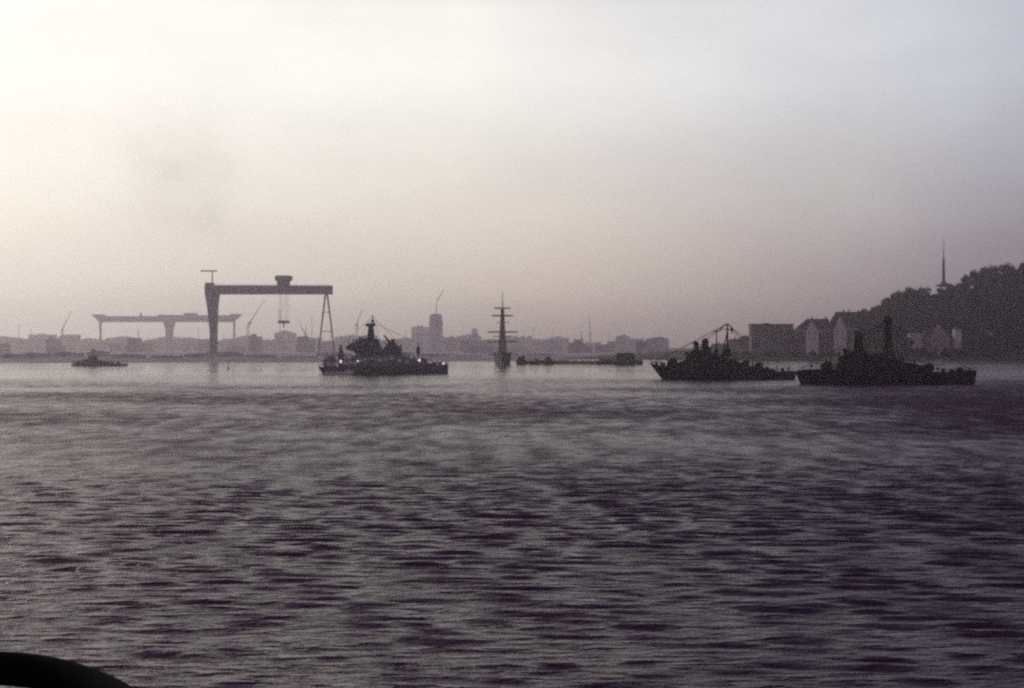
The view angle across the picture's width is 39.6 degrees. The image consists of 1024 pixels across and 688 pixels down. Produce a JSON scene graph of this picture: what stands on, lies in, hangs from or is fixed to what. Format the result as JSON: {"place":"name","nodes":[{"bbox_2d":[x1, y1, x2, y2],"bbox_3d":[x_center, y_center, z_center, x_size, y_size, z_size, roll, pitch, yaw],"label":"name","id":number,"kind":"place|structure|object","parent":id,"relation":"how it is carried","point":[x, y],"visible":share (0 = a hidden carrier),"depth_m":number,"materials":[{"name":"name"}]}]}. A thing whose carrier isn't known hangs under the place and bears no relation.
{"place":"outdoors","nodes":[
{"label":"outdoors","id":0,"kind":"place"},
{"bbox_2d":[0,338,10,352],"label":"yard building","id":1,"kind":"structure","parent":0,"point":[5,347],"depth_m":2743.63,"materials":[{"name":"brick"}]},
{"bbox_2d":[20,348,33,351],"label":"yard building","id":2,"kind":"structure","parent":0,"point":[26,349],"depth_m":3787.61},
{"bbox_2d":[45,337,60,352],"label":"yard building","id":3,"kind":"structure","parent":0,"point":[50,342],"depth_m":2685.28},
{"bbox_2d":[51,346,65,352],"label":"yard building","id":4,"kind":"structure","parent":0,"point":[54,349],"depth_m":2654.15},
{"bbox_2d":[0,651,132,687],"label":"ship railing","id":5,"kind":"object","parent":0,"point":[24,670],"visible":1,"depth_m":2.84,"materials":[{"name":"metal"}]},
{"bbox_2d":[110,338,122,351],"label":"yard building","id":6,"kind":"structure","parent":0,"point":[116,347],"depth_m":3711.64,"materials":[{"name":"brick"}]},
{"bbox_2d":[127,329,141,352],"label":"yard building","id":7,"kind":"structure","parent":0,"point":[134,345],"depth_m":3058.51,"materials":[{"name":"brick"}]},
{"bbox_2d":[142,338,152,351],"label":"yard building","id":8,"kind":"structure","parent":0,"point":[148,347],"depth_m":3539.93,"materials":[{"name":"brick"}]},
{"bbox_2d":[199,335,209,351],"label":"yard building","id":9,"kind":"structure","parent":0,"point":[204,345],"depth_m":3705.83,"materials":[{"name":"brick"}]},
{"bbox_2d":[227,346,244,351],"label":"yard building","id":10,"kind":"structure","parent":0,"point":[235,348],"depth_m":3615.90,"materials":[{"name":"brick"}]},
{"bbox_2d":[249,334,261,352],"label":"yard building","id":11,"kind":"structure","parent":0,"point":[255,343],"depth_m":2615.49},
{"bbox_2d":[297,336,308,351],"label":"yard building","id":12,"kind":"structure","parent":0,"point":[302,343],"depth_m":3189.79,"materials":[{"name":"brick"}]},
{"bbox_2d":[296,340,315,351],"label":"yard building","id":13,"kind":"structure","parent":0,"point":[311,345],"depth_m":3327.90,"materials":[{"name":"brick"}]},
{"bbox_2d":[0,351,634,362],"bbox_3d":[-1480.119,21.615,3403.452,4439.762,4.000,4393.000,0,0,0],"label":"yard ground","id":14,"kind":"structure","parent":0,"point":[562,355],"depth_m":1457.16,"materials":[{"name":"concrete"}]},
{"bbox_2d":[0,353,18,357],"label":"quay shed","id":15,"kind":"structure","parent":14,"relation":"on","point":[11,355],"depth_m":1360.97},
{"bbox_2d":[0,336,23,350],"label":"shipyard shed","id":16,"kind":"structure","parent":14,"relation":"on","point":[11,340],"depth_m":4774.06,"materials":[{"name":"grey glass"}]},
{"bbox_2d":[15,339,36,350],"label":"shipyard shed","id":17,"kind":"structure","parent":14,"relation":"on","point":[26,343],"depth_m":4650.03,"materials":[{"name":"brick"}]},
{"bbox_2d":[18,352,49,357],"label":"quay shed","id":18,"kind":"structure","parent":14,"relation":"on","point":[34,355],"depth_m":1330.97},
{"bbox_2d":[28,334,56,350],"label":"shipyard shed","id":19,"kind":"structure","parent":14,"relation":"on","point":[40,338],"depth_m":4867.08,"materials":[{"name":"grey glass"}]},
{"bbox_2d":[49,352,84,356],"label":"quay shed","id":20,"kind":"structure","parent":14,"relation":"on","point":[66,354],"depth_m":1480.97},
{"bbox_2d":[58,335,80,350],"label":"shipyard shed","id":21,"kind":"structure","parent":14,"relation":"on","point":[72,342],"depth_m":4898.05,"materials":[{"name":"brick"}]},
{"bbox_2d":[77,338,98,350],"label":"shipyard shed","id":22,"kind":"structure","parent":14,"relation":"on","point":[86,344],"depth_m":4774.00,"materials":[{"name":"grey glass"}]},
{"bbox_2d":[86,351,110,356],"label":"quay shed","id":23,"kind":"structure","parent":14,"relation":"on","point":[102,354],"depth_m":1560.98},
{"bbox_2d":[94,340,114,350],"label":"shipyard shed","id":24,"kind":"structure","parent":14,"relation":"on","point":[105,345],"depth_m":4649.99,"materials":[{"name":"grey glass"}]},
{"bbox_2d":[105,336,133,347],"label":"shipyard shed","id":25,"kind":"structure","parent":14,"relation":"on","point":[123,339],"depth_m":5022.07,"materials":[{"name":"grey glass"}]},
{"bbox_2d":[110,354,145,357],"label":"quay shed","id":26,"kind":"structure","parent":14,"relation":"on","point":[128,356],"depth_m":1340.97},
{"bbox_2d":[143,339,164,350],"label":"shipyard shed","id":27,"kind":"structure","parent":14,"relation":"on","point":[159,344],"depth_m":4960.00,"materials":[{"name":"grey glass"}]},
{"bbox_2d":[150,355,182,357],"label":"quay shed","id":28,"kind":"structure","parent":14,"relation":"on","point":[167,356],"depth_m":1330.97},
{"bbox_2d":[91,313,242,350],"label":"gantry crane","id":29,"kind":"object","parent":14,"relation":"on","point":[169,321],"visible":0.88,"depth_m":4294.25,"materials":[{"name":"metal"}]},
{"bbox_2d":[158,337,179,350],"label":"shipyard shed","id":30,"kind":"structure","parent":14,"relation":"on","point":[175,343],"depth_m":5022.08,"materials":[{"name":"grey glass"}]},
{"bbox_2d":[179,337,197,350],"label":"shipyard shed","id":31,"kind":"structure","parent":14,"relation":"on","point":[184,340],"depth_m":5053.00,"materials":[{"name":"grey glass"}]},
{"bbox_2d":[184,343,197,350],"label":"shipyard shed","id":32,"kind":"structure","parent":14,"relation":"on","point":[190,346],"depth_m":4680.97,"materials":[{"name":"brick"}]},
{"bbox_2d":[184,353,212,357],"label":"quay shed","id":33,"kind":"structure","parent":14,"relation":"on","point":[198,355],"depth_m":1400.97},
{"bbox_2d":[217,340,228,350],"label":"shipyard shed","id":34,"kind":"structure","parent":14,"relation":"on","point":[220,345],"depth_m":4836.01,"materials":[{"name":"grey glass"}]},
{"bbox_2d":[212,352,243,356],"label":"quay shed","id":35,"kind":"structure","parent":14,"relation":"on","point":[228,354],"depth_m":1520.97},
{"bbox_2d":[222,338,248,348],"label":"shipyard shed","id":36,"kind":"structure","parent":14,"relation":"on","point":[240,342],"depth_m":4898.05,"materials":[{"name":"grey glass"}]},
{"bbox_2d":[246,354,277,357],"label":"quay shed","id":37,"kind":"structure","parent":14,"relation":"on","point":[262,356],"depth_m":1400.97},
{"bbox_2d":[200,270,334,354],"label":"gantry crane","id":38,"kind":"object","parent":14,"relation":"on","point":[214,292],"visible":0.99,"depth_m":1993.23,"materials":[{"name":"metal"}]},
{"bbox_2d":[262,339,285,350],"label":"shipyard shed","id":39,"kind":"structure","parent":14,"relation":"on","point":[273,345],"depth_m":5022.00,"materials":[{"name":"brick"}]},
{"bbox_2d":[262,345,271,350],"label":"hall door","id":40,"kind":"structure","parent":39,"relation":"in","point":[264,347],"depth_m":5021.30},
{"bbox_2d":[274,330,296,350],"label":"shipyard shed","id":41,"kind":"structure","parent":14,"relation":"on","point":[284,334],"depth_m":5146.11,"materials":[{"name":"grey glass"}]},
{"bbox_2d":[282,356,318,357],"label":"quay shed","id":42,"kind":"structure","parent":14,"relation":"on","point":[300,357],"depth_m":1420.97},
{"bbox_2d":[287,337,321,350],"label":"shipyard shed","id":43,"kind":"structure","parent":14,"relation":"on","point":[291,344],"depth_m":5084.02,"materials":[{"name":"grey glass"}]},
{"bbox_2d":[316,341,342,350],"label":"shipyard shed","id":44,"kind":"structure","parent":14,"relation":"on","point":[337,344],"depth_m":4898.03,"materials":[{"name":"grey glass"}]},
{"bbox_2d":[320,353,350,356],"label":"quay shed","id":45,"kind":"structure","parent":14,"relation":"on","point":[335,354],"depth_m":1600.97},
{"bbox_2d":[334,335,366,350],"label":"shipyard shed","id":46,"kind":"structure","parent":14,"relation":"on","point":[347,338],"depth_m":5084.07,"materials":[{"name":"grey glass"}]},
{"bbox_2d":[396,338,410,350],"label":"shipyard shed","id":47,"kind":"structure","parent":14,"relation":"on","point":[405,343],"depth_m":5083.98,"materials":[{"name":"grey glass"}]},
{"bbox_2d":[411,326,428,350],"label":"shipyard shed","id":48,"kind":"structure","parent":14,"relation":"on","point":[420,334],"depth_m":5022.05,"materials":[{"name":"grey"}]},
{"bbox_2d":[417,338,422,350],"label":"hall door","id":49,"kind":"structure","parent":48,"relation":"in","point":[420,340],"depth_m":5021.30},
{"bbox_2d":[417,353,449,355],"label":"quay shed","id":50,"kind":"structure","parent":14,"relation":"on","point":[433,354],"depth_m":1640.97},
{"bbox_2d":[425,337,446,350],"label":"shipyard shed","id":51,"kind":"structure","parent":14,"relation":"on","point":[426,344],"depth_m":4898.01,"materials":[{"name":"grey glass"}]},
{"bbox_2d":[429,289,443,351],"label":"jib crane","id":52,"kind":"object","parent":14,"relation":"on","point":[435,333],"visible":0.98,"depth_m":3694.11,"materials":[{"name":"metal"}]},
{"bbox_2d":[457,334,471,342],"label":"shipyard shed","id":53,"kind":"structure","parent":14,"relation":"on","point":[462,337],"depth_m":5053.08,"materials":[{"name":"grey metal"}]},
{"bbox_2d":[463,341,484,352],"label":"yard building","id":54,"kind":"structure","parent":14,"relation":"on","point":[468,346],"depth_m":2832.64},
{"bbox_2d":[481,339,506,350],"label":"shipyard shed","id":55,"kind":"structure","parent":14,"relation":"on","point":[495,345],"depth_m":4959.89,"materials":[{"name":"grey glass"}]},
{"bbox_2d":[506,335,531,350],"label":"shipyard shed","id":56,"kind":"structure","parent":14,"relation":"on","point":[519,342],"depth_m":5114.98,"materials":[{"name":"brick"}]},
{"bbox_2d":[526,339,548,347],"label":"shipyard shed","id":57,"kind":"structure","parent":14,"relation":"on","point":[529,342],"depth_m":4898.01,"materials":[{"name":"grey metal"}]},
{"bbox_2d":[547,336,568,350],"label":"shipyard shed","id":58,"kind":"structure","parent":14,"relation":"on","point":[564,341],"depth_m":5084.06,"materials":[{"name":"grey metal"}]},
{"bbox_2d":[569,342,600,350],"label":"shipyard shed","id":59,"kind":"structure","parent":14,"relation":"on","point":[592,344],"depth_m":5145.98,"materials":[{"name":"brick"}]},
{"bbox_2d":[645,337,668,351],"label":"yard building","id":60,"kind":"structure","parent":14,"relation":"on","point":[659,344],"depth_m":2991.70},
{"bbox_2d":[319,342,335,351],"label":"yard building","id":61,"kind":"structure","parent":0,"point":[326,347],"depth_m":3465.25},
{"bbox_2d":[445,336,456,351],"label":"yard building","id":62,"kind":"structure","parent":0,"point":[450,343],"depth_m":4016.16,"materials":[{"name":"brick"}]},
{"bbox_2d":[470,333,480,340],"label":"yard building","id":63,"kind":"structure","parent":0,"point":[477,337],"depth_m":3855.53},
{"bbox_2d":[472,346,492,352],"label":"yard building","id":64,"kind":"structure","parent":0,"point":[484,349],"depth_m":2820.06,"materials":[{"name":"brick"}]},
{"bbox_2d":[0,359,1023,687],"bbox_3d":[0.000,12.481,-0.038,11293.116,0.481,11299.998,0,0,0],"label":"water","id":65,"kind":"structure","parent":0,"point":[310,525],"depth_m":99.04,"materials":[{"name":"grey liquid"}]},
{"bbox_2d":[72,347,127,365],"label":"patrol boat","id":66,"kind":"object","parent":65,"relation":"on","point":[93,360],"visible":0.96,"depth_m":993.57,"materials":[{"name":"grey paint"}]},
{"bbox_2d":[324,370,354,373],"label":"launch","id":67,"kind":"object","parent":65,"relation":"on","point":[346,372],"visible":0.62,"depth_m":690.66,"materials":[{"name":"paint"}]},
{"bbox_2d":[318,314,448,373],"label":"destroyer","id":68,"kind":"object","parent":65,"relation":"on","point":[371,356],"visible":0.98,"depth_m":696.79,"materials":[{"name":"grey paint"}]},
{"bbox_2d":[486,292,518,364],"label":"sailing ship","id":69,"kind":"object","parent":65,"relation":"on","point":[502,355],"visible":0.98,"depth_m":1092.51,"materials":[{"name":"black paint"}]},
{"bbox_2d":[516,355,526,364],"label":"tug boat","id":70,"kind":"object","parent":65,"relation":"on","point":[520,361],"visible":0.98,"depth_m":1090.27,"materials":[{"name":"paint"}]},
{"bbox_2d":[529,352,539,364],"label":"fishing boat","id":71,"kind":"object","parent":65,"relation":"on","point":[535,362],"visible":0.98,"depth_m":1090.19,"materials":[{"name":"paint"}]},
{"bbox_2d":[542,357,553,364],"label":"work boat","id":72,"kind":"object","parent":65,"relation":"on","point":[547,361],"visible":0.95,"depth_m":1090.40,"materials":[{"name":"paint"}]},
{"bbox_2d":[525,359,642,363],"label":"breakwater","id":73,"kind":"object","parent":65,"relation":"in","point":[573,362],"visible":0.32,"depth_m":1126.77,"materials":[{"name":"stone"}]},
{"bbox_2d":[596,353,641,363],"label":"barge","id":74,"kind":"object","parent":65,"relation":"on","point":[625,358],"visible":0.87,"depth_m":1096.77,"materials":[{"name":"paint"}]},
{"bbox_2d":[649,323,795,379],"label":"minesweeper","id":75,"kind":"object","parent":65,"relation":"on","point":[704,362],"visible":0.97,"depth_m":569.38,"materials":[{"name":"paint"}]},
{"bbox_2d":[795,316,976,383],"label":"minesweeper","id":76,"kind":"object","parent":65,"relation":"on","point":[857,364],"visible":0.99,"depth_m":494.39,"materials":[{"name":"paint"}]},
{"bbox_2d":[0,0,1023,347],"label":"sky","id":77,"kind":"structure","parent":0,"point":[678,171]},
{"bbox_2d":[510,348,528,351],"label":"yard building","id":78,"kind":"structure","parent":0,"point":[519,349],"depth_m":3301.59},
{"bbox_2d":[527,344,540,351],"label":"yard building","id":79,"kind":"structure","parent":0,"point":[537,347],"depth_m":4058.96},
{"bbox_2d":[541,341,561,351],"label":"yard building","id":80,"kind":"structure","parent":0,"point":[552,346],"depth_m":3679.23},
{"bbox_2d":[567,341,585,352],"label":"yard building","id":81,"kind":"structure","parent":0,"point":[577,347],"depth_m":2991.61,"materials":[{"name":"brick"}]},
{"bbox_2d":[594,342,610,351],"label":"yard building","id":82,"kind":"structure","parent":0,"point":[603,348],"depth_m":3190.17,"materials":[{"name":"brick"}]},
{"bbox_2d":[615,335,629,351],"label":"yard building","id":83,"kind":"structure","parent":0,"point":[622,343],"depth_m":3589.61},
{"bbox_2d":[630,339,643,351],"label":"yard building","id":84,"kind":"structure","parent":0,"point":[632,345],"depth_m":4001.43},
{"bbox_2d":[635,341,646,352],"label":"yard building","id":85,"kind":"structure","parent":0,"point":[640,346],"depth_m":2671.60,"materials":[{"name":"brick"}]},
{"bbox_2d":[579,282,1023,359],"bbox_3d":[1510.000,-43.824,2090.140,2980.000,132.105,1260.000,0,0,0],"label":"hillside","id":86,"kind":"structure","parent":0,"point":[675,354],"depth_m":1592.92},
{"bbox_2d":[728,337,741,345],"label":"town house","id":87,"kind":"structure","parent":86,"relation":"on","point":[733,342],"depth_m":1760.01,"materials":[{"name":"tile"}]},
{"bbox_2d":[739,334,748,344],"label":"town house","id":88,"kind":"structure","parent":86,"relation":"on","point":[745,341],"depth_m":1760.01,"materials":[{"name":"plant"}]},
{"bbox_2d":[748,323,793,355],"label":"apartment block","id":89,"kind":"structure","parent":86,"relation":"on","point":[770,338],"depth_m":1560.01,"materials":[{"name":"concrete"}]},
{"bbox_2d":[793,316,830,355],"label":"gabled villa","id":90,"kind":"object","parent":86,"relation":"on","point":[809,335],"visible":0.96,"depth_m":1540.01,"materials":[{"name":"brick"}]},
{"bbox_2d":[829,309,858,353],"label":"gabled villa","id":91,"kind":"object","parent":86,"relation":"on","point":[843,326],"visible":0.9,"depth_m":1555.01,"materials":[{"name":"brick"}]},
{"bbox_2d":[667,358,1023,358],"bbox_3d":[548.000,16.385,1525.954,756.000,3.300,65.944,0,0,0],"label":"sea wall","id":92,"kind":"structure","parent":86,"relation":"on","point":[898,358],"depth_m":1499.24,"materials":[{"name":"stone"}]},
{"bbox_2d":[874,321,891,333],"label":"broadleaf tree","id":93,"kind":"object","parent":86,"relation":"on","point":[880,327],"visible":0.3,"depth_m":1602.40,"materials":[{"name":"green plant"}]},
{"bbox_2d":[898,326,916,342],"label":"broadleaf tree","id":94,"kind":"object","parent":86,"relation":"on","point":[910,330],"visible":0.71,"depth_m":1559.02,"materials":[{"name":"green plant"}]},
{"bbox_2d":[902,336,914,348],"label":"broadleaf tree","id":95,"kind":"object","parent":86,"relation":"on","point":[910,341],"visible":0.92,"depth_m":1531.79,"materials":[{"name":"green plant"}]},
{"bbox_2d":[904,286,917,295],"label":"broadleaf tree","id":96,"kind":"object","parent":86,"relation":"on","point":[907,290],"visible":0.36,"depth_m":1800.89,"materials":[{"name":"green plant"}]},
{"bbox_2d":[908,333,923,350],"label":"white pavilion","id":97,"kind":"structure","parent":86,"relation":"on","point":[918,343],"depth_m":1545.02,"materials":[{"name":"paint"}]},
{"bbox_2d":[930,294,938,307],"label":"broadleaf tree","id":98,"kind":"object","parent":86,"relation":"on","point":[932,299],"visible":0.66,"depth_m":1747.46,"materials":[{"name":"green plant"}]},
{"bbox_2d":[923,325,950,352],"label":"gabled house","id":99,"kind":"structure","parent":86,"relation":"on","point":[938,337],"depth_m":1532.83,"materials":[{"name":"tile"}]},
{"bbox_2d":[936,236,946,288],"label":"radio mast","id":100,"kind":"object","parent":86,"relation":"on","point":[943,283],"visible":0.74,"depth_m":1989.60,"materials":[{"name":"metal"}]},
{"bbox_2d":[944,285,959,297],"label":"broadleaf tree","id":101,"kind":"object","parent":86,"relation":"on","point":[952,291],"visible":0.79,"depth_m":1756.74,"materials":[{"name":"green plant"}]},
{"bbox_2d":[952,326,960,349],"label":"narrow house","id":102,"kind":"structure","parent":86,"relation":"on","point":[956,336],"depth_m":1540.04,"materials":[{"name":"paint"}]},
{"bbox_2d":[953,348,964,357],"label":"garden tree","id":103,"kind":"object","parent":86,"relation":"on","point":[956,351],"visible":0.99,"depth_m":1498.58,"materials":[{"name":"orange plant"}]},
{"bbox_2d":[960,274,970,283],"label":"broadleaf tree","id":104,"kind":"object","parent":86,"relation":"on","point":[965,278],"visible":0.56,"depth_m":1808.89,"materials":[{"name":"green plant"}]},
{"bbox_2d":[961,330,971,339],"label":"broadleaf tree","id":105,"kind":"object","parent":86,"relation":"on","point":[966,335],"visible":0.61,"depth_m":1561.26,"materials":[{"name":"green plant"}]},
{"bbox_2d":[962,338,973,349],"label":"broadleaf tree","id":106,"kind":"object","parent":86,"relation":"on","point":[966,343],"visible":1,"depth_m":1530.15,"materials":[{"name":"green plant"}]},
{"bbox_2d":[963,285,974,296],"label":"broadleaf tree","id":107,"kind":"object","parent":86,"relation":"on","point":[969,290],"visible":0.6,"depth_m":1702.64,"materials":[{"name":"green plant"}]},
{"bbox_2d":[969,269,983,286],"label":"broadleaf tree","id":108,"kind":"object","parent":86,"relation":"on","point":[975,275],"visible":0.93,"depth_m":1776.46,"materials":[{"name":"green plant"}]},
{"bbox_2d":[972,286,982,298],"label":"broadleaf tree","id":109,"kind":"object","parent":86,"relation":"on","point":[978,292],"visible":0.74,"depth_m":1707.44,"materials":[{"name":"green plant"}]},
{"bbox_2d":[979,266,992,281],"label":"broadleaf tree","id":110,"kind":"object","parent":86,"relation":"on","point":[987,273],"visible":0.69,"depth_m":1796.99,"materials":[{"name":"green plant"}]},
{"bbox_2d":[982,264,999,281],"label":"broadleaf tree","id":111,"kind":"object","parent":86,"relation":"on","point":[993,270],"visible":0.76,"depth_m":1807.32,"materials":[{"name":"green plant"}]},
{"bbox_2d":[996,272,1010,286],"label":"broadleaf tree","id":112,"kind":"object","parent":86,"relation":"on","point":[1003,277],"visible":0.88,"depth_m":1760.67,"materials":[{"name":"green plant"}]},
{"bbox_2d":[999,262,1016,273],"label":"broadleaf tree","id":113,"kind":"object","parent":86,"relation":"on","point":[1007,268],"visible":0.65,"depth_m":1802.13,"materials":[{"name":"green plant"}]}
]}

